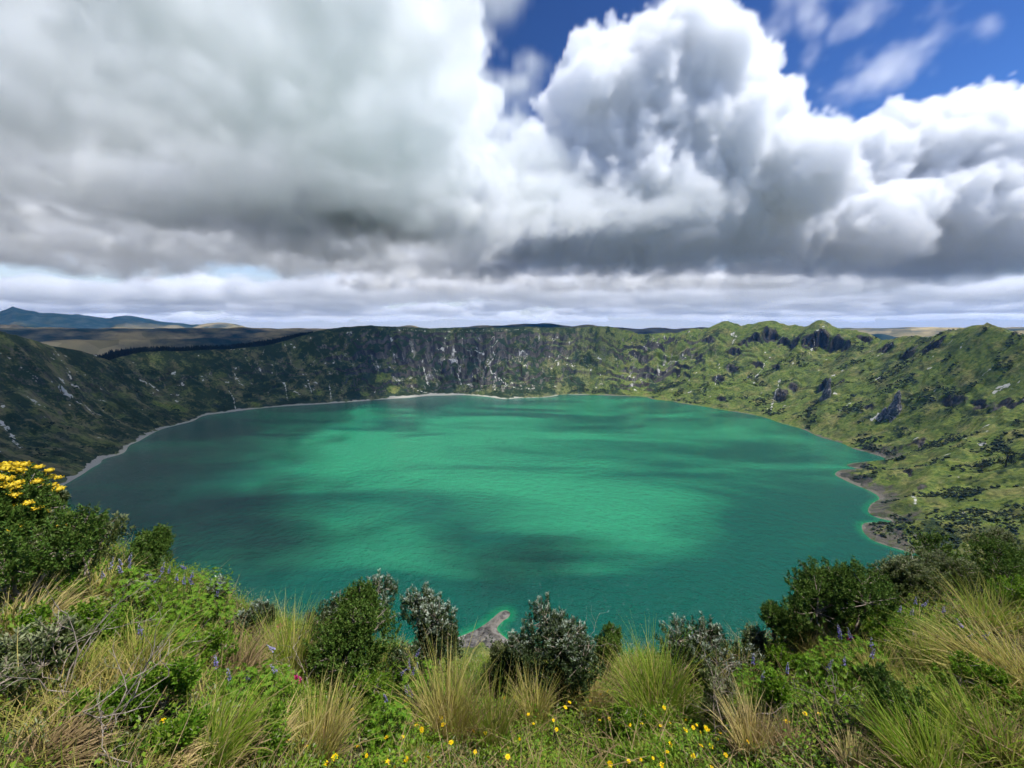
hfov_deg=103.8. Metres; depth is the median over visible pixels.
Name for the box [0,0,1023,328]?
sky
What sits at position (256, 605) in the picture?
shrub
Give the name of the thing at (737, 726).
grass tussock
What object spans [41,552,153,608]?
grass tussock
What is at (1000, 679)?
herb
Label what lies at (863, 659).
shrub
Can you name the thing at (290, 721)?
grass tussock
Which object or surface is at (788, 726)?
grass tussock
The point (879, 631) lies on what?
herb
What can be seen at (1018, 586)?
herb
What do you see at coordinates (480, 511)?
lake water
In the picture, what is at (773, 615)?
shrub
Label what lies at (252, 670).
lupin
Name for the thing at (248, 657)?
grass tussock
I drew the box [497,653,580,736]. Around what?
grass tussock
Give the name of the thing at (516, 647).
shrub
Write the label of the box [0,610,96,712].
shrub
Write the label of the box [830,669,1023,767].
grass tussock
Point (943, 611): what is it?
lupin
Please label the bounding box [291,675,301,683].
flower
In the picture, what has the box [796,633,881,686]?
shrub
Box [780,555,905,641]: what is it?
shrub
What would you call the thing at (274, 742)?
herb
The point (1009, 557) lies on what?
shrub
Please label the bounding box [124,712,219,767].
grass tussock
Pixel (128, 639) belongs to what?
grass tussock
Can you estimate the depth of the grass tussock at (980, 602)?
4.37 m
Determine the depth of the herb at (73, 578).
3.14 m
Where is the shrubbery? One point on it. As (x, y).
(936, 493)
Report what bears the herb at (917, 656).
on the hillside
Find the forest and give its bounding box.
[92,331,312,359]
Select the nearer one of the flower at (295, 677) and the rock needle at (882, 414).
the flower at (295, 677)
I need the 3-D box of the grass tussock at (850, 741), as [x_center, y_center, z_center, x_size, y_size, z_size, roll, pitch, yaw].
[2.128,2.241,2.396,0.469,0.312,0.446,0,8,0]
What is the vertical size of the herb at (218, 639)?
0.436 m
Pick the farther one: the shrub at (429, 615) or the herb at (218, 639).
the shrub at (429, 615)
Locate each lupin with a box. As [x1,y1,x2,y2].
[90,552,159,608]
[120,617,201,660]
[137,562,234,630]
[186,579,239,635]
[204,654,266,709]
[236,645,296,708]
[362,692,412,753]
[370,649,444,719]
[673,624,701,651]
[733,653,795,717]
[795,648,853,695]
[814,625,895,688]
[874,600,947,646]
[924,606,1015,665]
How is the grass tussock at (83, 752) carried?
on the hillside
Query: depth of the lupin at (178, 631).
3.13 m
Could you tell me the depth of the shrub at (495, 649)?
4.71 m
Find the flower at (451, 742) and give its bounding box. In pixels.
[448,740,453,762]
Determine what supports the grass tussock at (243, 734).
on the hillside
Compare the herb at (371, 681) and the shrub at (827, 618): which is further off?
the shrub at (827, 618)
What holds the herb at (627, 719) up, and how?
on the hillside
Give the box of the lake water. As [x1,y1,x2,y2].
[64,394,915,655]
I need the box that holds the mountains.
[0,306,1023,355]
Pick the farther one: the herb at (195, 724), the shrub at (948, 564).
the shrub at (948, 564)
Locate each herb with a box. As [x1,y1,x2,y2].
[12,571,87,618]
[12,595,105,660]
[58,673,142,735]
[76,601,138,654]
[111,655,206,726]
[151,702,208,756]
[163,623,238,669]
[237,696,293,765]
[268,679,304,715]
[330,670,391,728]
[612,702,650,744]
[759,666,793,723]
[764,637,795,673]
[788,648,841,686]
[860,602,919,649]
[884,611,991,662]
[929,649,1023,715]
[986,574,1023,615]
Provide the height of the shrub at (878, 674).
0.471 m
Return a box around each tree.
[966,457,993,469]
[993,448,1020,466]
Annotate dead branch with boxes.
[0,572,165,714]
[70,594,209,767]
[270,621,323,687]
[685,633,792,765]
[791,659,861,724]
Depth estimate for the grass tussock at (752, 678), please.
4.32 m
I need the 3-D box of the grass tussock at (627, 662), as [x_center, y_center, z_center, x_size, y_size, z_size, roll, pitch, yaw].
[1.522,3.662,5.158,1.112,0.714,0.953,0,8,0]
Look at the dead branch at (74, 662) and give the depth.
2.27 m
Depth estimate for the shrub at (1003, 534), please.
7.19 m
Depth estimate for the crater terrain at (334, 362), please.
1814.79 m
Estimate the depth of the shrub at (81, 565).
3.71 m
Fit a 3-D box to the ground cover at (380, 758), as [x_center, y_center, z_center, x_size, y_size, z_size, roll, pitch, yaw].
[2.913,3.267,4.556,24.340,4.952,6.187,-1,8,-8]
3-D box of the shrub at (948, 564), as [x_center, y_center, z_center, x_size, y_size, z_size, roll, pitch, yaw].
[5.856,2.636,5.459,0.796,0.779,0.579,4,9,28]
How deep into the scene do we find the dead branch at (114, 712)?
2.04 m
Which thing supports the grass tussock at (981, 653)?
on the hillside
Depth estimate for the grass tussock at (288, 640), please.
4.05 m
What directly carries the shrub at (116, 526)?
on the hillside
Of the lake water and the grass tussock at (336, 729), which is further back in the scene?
the lake water
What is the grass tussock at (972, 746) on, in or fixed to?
on the hillside
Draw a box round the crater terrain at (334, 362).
[0,320,1023,667]
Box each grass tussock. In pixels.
[0,562,124,649]
[0,694,134,767]
[37,628,141,697]
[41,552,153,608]
[60,602,209,681]
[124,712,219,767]
[139,669,288,767]
[160,561,206,590]
[193,604,286,682]
[235,587,345,685]
[262,688,313,747]
[281,658,386,767]
[367,625,514,753]
[368,643,395,684]
[387,731,441,767]
[439,642,541,761]
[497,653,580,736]
[545,640,635,727]
[570,617,739,744]
[599,634,659,688]
[686,628,783,699]
[701,670,815,760]
[743,698,831,767]
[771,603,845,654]
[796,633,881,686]
[822,723,888,767]
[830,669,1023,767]
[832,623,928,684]
[851,695,929,746]
[867,575,1023,722]
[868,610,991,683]
[879,651,1023,767]
[928,562,1023,639]
[959,697,1023,767]
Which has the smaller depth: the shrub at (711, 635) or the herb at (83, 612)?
the herb at (83, 612)
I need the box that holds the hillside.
[0,551,1023,767]
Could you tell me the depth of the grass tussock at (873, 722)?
2.65 m
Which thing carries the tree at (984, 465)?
on the crater terrain at (334, 362)
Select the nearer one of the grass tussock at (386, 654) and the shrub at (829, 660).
the shrub at (829, 660)
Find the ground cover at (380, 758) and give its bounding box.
[0,543,1023,767]
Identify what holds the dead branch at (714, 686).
on the hillside
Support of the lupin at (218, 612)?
on the hillside
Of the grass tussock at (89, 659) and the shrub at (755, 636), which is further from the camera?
the shrub at (755, 636)
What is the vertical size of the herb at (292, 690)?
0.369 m
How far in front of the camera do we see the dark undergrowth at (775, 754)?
2.95 m
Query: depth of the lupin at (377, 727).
3.13 m
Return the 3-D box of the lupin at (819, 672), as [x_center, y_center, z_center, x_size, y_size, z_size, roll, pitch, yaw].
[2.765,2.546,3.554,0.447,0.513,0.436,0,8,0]
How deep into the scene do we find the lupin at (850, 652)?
3.53 m
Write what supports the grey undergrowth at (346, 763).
on the hillside
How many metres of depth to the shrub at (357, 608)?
3.97 m
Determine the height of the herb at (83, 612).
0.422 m
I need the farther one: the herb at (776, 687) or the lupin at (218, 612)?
the lupin at (218, 612)
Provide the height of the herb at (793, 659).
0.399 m
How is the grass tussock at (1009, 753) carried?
on the hillside
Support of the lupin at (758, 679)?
on the hillside
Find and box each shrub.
[0,461,69,546]
[0,500,110,607]
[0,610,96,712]
[3,509,136,590]
[43,479,71,526]
[56,524,86,583]
[102,523,176,580]
[205,574,228,611]
[225,598,277,641]
[299,568,398,646]
[300,576,401,701]
[383,581,464,696]
[477,639,523,697]
[491,626,534,694]
[515,592,606,703]
[593,621,622,677]
[654,611,764,684]
[699,662,742,730]
[740,622,769,659]
[758,599,815,646]
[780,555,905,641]
[790,588,849,637]
[858,661,947,738]
[864,549,952,605]
[908,543,984,602]
[911,529,1023,598]
[962,526,1023,559]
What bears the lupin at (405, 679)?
on the hillside
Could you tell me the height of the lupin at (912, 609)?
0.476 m
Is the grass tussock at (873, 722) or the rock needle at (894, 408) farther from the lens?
the rock needle at (894, 408)
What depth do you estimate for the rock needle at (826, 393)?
1696.68 m
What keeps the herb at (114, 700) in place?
on the hillside
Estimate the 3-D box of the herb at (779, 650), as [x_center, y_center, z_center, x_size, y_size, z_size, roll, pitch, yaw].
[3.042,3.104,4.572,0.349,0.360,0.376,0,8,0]
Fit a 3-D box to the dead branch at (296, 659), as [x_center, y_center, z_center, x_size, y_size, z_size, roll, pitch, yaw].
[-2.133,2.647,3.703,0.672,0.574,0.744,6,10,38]
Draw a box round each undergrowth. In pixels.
[0,531,1023,767]
[0,535,1023,767]
[0,555,1023,767]
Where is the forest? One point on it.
(112, 354)
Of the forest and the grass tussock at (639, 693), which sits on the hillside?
the grass tussock at (639, 693)
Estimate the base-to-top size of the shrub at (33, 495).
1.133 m
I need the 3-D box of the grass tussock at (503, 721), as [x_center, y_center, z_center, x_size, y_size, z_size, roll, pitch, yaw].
[-0.173,2.905,3.537,1.002,0.778,1.048,0,8,0]
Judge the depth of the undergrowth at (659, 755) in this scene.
3.41 m
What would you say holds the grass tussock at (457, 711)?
on the hillside
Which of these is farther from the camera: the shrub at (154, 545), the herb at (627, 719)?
the shrub at (154, 545)
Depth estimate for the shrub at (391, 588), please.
5.32 m
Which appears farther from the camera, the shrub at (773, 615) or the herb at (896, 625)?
the shrub at (773, 615)
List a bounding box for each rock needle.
[819,378,830,400]
[877,407,886,421]
[883,390,901,421]
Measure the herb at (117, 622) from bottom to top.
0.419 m
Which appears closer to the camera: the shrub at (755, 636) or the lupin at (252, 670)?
the lupin at (252, 670)
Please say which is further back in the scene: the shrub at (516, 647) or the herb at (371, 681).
the shrub at (516, 647)
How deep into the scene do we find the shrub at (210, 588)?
4.66 m
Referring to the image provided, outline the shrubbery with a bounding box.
[4,329,1023,648]
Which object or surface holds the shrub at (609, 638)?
on the hillside
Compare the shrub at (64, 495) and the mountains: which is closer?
the shrub at (64, 495)
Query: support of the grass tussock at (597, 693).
on the hillside
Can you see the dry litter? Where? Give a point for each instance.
(595, 736)
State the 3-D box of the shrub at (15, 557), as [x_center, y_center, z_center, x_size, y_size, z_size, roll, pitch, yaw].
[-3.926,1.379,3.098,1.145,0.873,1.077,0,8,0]
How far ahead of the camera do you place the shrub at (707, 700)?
3.38 m
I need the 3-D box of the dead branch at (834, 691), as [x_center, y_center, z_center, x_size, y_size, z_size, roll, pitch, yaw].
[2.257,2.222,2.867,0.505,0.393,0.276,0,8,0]
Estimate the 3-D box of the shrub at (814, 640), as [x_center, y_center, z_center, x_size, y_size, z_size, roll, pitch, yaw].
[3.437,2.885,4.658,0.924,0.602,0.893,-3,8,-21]
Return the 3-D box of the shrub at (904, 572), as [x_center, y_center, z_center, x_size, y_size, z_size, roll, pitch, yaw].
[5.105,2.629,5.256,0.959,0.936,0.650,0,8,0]
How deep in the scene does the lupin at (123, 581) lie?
3.58 m
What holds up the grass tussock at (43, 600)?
on the hillside
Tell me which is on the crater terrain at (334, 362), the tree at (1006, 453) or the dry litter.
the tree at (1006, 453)
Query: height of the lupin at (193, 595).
0.583 m
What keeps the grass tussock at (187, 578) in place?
on the hillside
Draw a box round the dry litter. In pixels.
[0,543,1023,767]
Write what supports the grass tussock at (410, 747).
on the hillside
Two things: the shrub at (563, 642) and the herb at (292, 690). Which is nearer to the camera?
the herb at (292, 690)
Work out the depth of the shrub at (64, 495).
4.56 m
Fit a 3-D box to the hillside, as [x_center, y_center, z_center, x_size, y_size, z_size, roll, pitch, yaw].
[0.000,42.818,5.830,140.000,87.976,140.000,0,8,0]
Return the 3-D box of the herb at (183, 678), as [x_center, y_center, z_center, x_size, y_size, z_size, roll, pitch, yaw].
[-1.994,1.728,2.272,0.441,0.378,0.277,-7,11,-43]
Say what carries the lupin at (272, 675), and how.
on the hillside
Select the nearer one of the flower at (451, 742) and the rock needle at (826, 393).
the flower at (451, 742)

